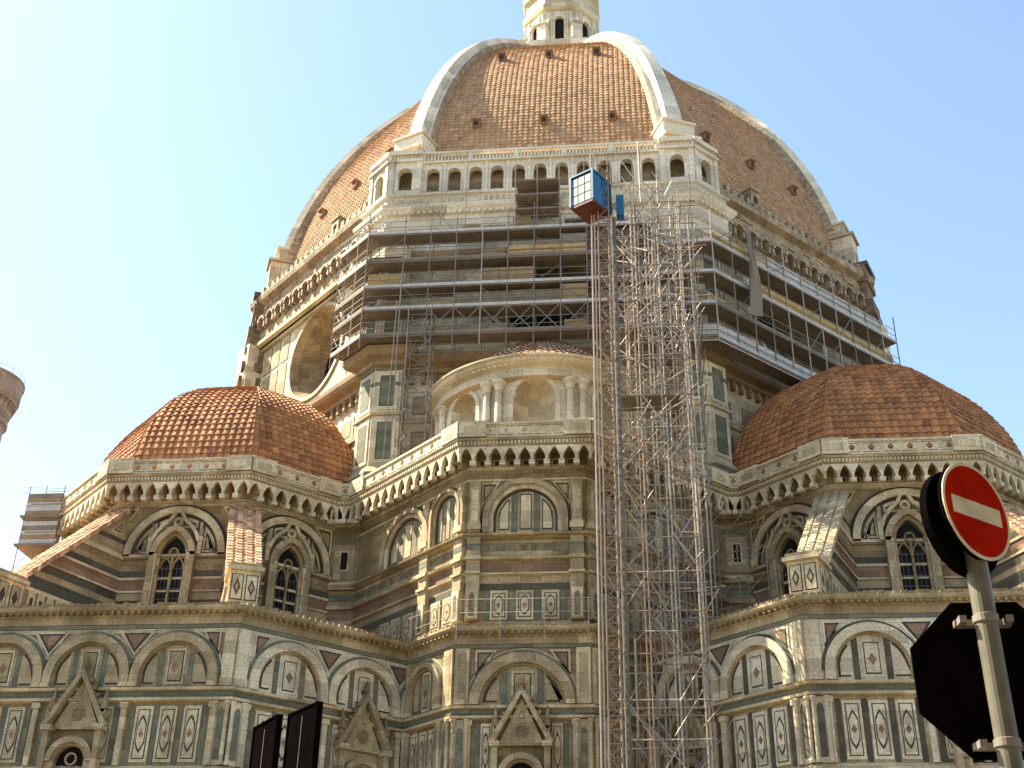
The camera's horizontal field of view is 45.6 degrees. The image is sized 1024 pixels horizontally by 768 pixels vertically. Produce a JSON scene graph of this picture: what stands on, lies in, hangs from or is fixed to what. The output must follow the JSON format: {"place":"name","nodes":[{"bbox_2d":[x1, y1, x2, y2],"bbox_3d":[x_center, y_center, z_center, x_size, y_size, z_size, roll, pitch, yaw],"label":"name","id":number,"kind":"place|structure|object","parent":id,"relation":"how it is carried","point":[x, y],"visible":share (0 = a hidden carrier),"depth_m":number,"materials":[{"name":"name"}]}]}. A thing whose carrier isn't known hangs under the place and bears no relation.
{"place":"outdoors","nodes":[
{"label":"outdoors","id":0,"kind":"place"},
{"bbox_2d":[0,0,1023,571],"label":"sky","id":1,"kind":"structure","parent":0,"point":[156,156],"materials":[{"name":"blue"}]},
{"label":"piazza","id":2,"kind":"structure","parent":0,"visible":0},
{"bbox_2d":[0,362,25,442],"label":"stone tower","id":3,"kind":"structure","parent":2,"relation":"on","point":[12,388],"depth_m":159.69,"materials":[{"name":"stone"}]},
{"bbox_2d":[249,714,282,767],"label":"sign panel","id":4,"kind":"object","parent":2,"relation":"on","point":[265,744],"visible":1,"depth_m":14.10,"materials":[{"name":"black metal"}]},
{"bbox_2d":[282,701,322,767],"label":"sign panel","id":5,"kind":"object","parent":2,"relation":"on","point":[302,739],"visible":1,"depth_m":14.34,"materials":[{"name":"black metal"}]},
{"bbox_2d":[0,0,1023,767],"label":"cathedral","id":6,"kind":"structure","parent":2,"relation":"on","point":[188,590],"depth_m":69.17,"materials":[{"name":"marble"},{"name":"terracotta tile"},{"name":"red terracotta tile"}]},
{"bbox_2d":[12,485,72,571],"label":"scaffolding","id":7,"kind":"object","parent":6,"relation":"attached to","point":[41,517],"visible":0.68,"depth_m":76.61,"materials":[{"name":"metal"}]},
{"bbox_2d":[382,273,435,465],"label":"scaffold tower","id":8,"kind":"structure","parent":6,"relation":"attached to","point":[407,396],"depth_m":76.54,"materials":[{"name":"metal"}]},
{"bbox_2d":[329,158,657,374],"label":"scaffolding","id":9,"kind":"object","parent":6,"relation":"attached to","point":[523,291],"visible":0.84,"depth_m":80.73,"materials":[{"name":"metal"}]},
{"bbox_2d":[374,596,647,656],"bbox_3d":[-1.016,12.931,63.709,15.966,2.150,4.809,-7,-30,14],"label":"guard rail","id":10,"kind":"object","parent":6,"relation":"on","point":[588,597],"visible":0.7,"depth_m":62.08,"materials":[{"name":"metal"}]},
{"bbox_2d":[680,492,787,625],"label":"scaffolding","id":11,"kind":"object","parent":6,"relation":"attached to","point":[747,576],"visible":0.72,"depth_m":65.14,"materials":[{"name":"metal"}]},
{"bbox_2d":[656,209,900,422],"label":"scaffolding","id":12,"kind":"object","parent":6,"relation":"attached to","point":[760,298],"visible":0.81,"depth_m":81.75,"materials":[{"name":"metal"}]},
{"bbox_2d":[590,153,631,767],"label":"hoist mast","id":13,"kind":"object","parent":2,"relation":"on","point":[603,366],"visible":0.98,"depth_m":60.80,"materials":[{"name":"grey metal"}]},
{"bbox_2d":[569,167,623,224],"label":"hoist cage","id":14,"kind":"object","parent":13,"relation":"attached to","point":[585,186],"visible":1,"depth_m":69.12,"materials":[{"name":"blue metal"}]},
{"bbox_2d":[572,173,590,206],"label":"window","id":15,"kind":"structure","parent":14,"relation":"in","point":[586,195],"depth_m":68.93,"materials":[{"name":"white glass"}]},
{"bbox_2d":[588,141,734,767],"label":"scaffold tower","id":16,"kind":"structure","parent":2,"relation":"on","point":[658,341],"depth_m":64.56,"materials":[{"name":"metal"}]},
{"bbox_2d":[910,463,1023,767],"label":"road sign","id":17,"kind":"object","parent":2,"relation":"on","point":[967,659],"visible":1,"depth_m":7.02,"materials":[{"name":"metal"}]}
]}

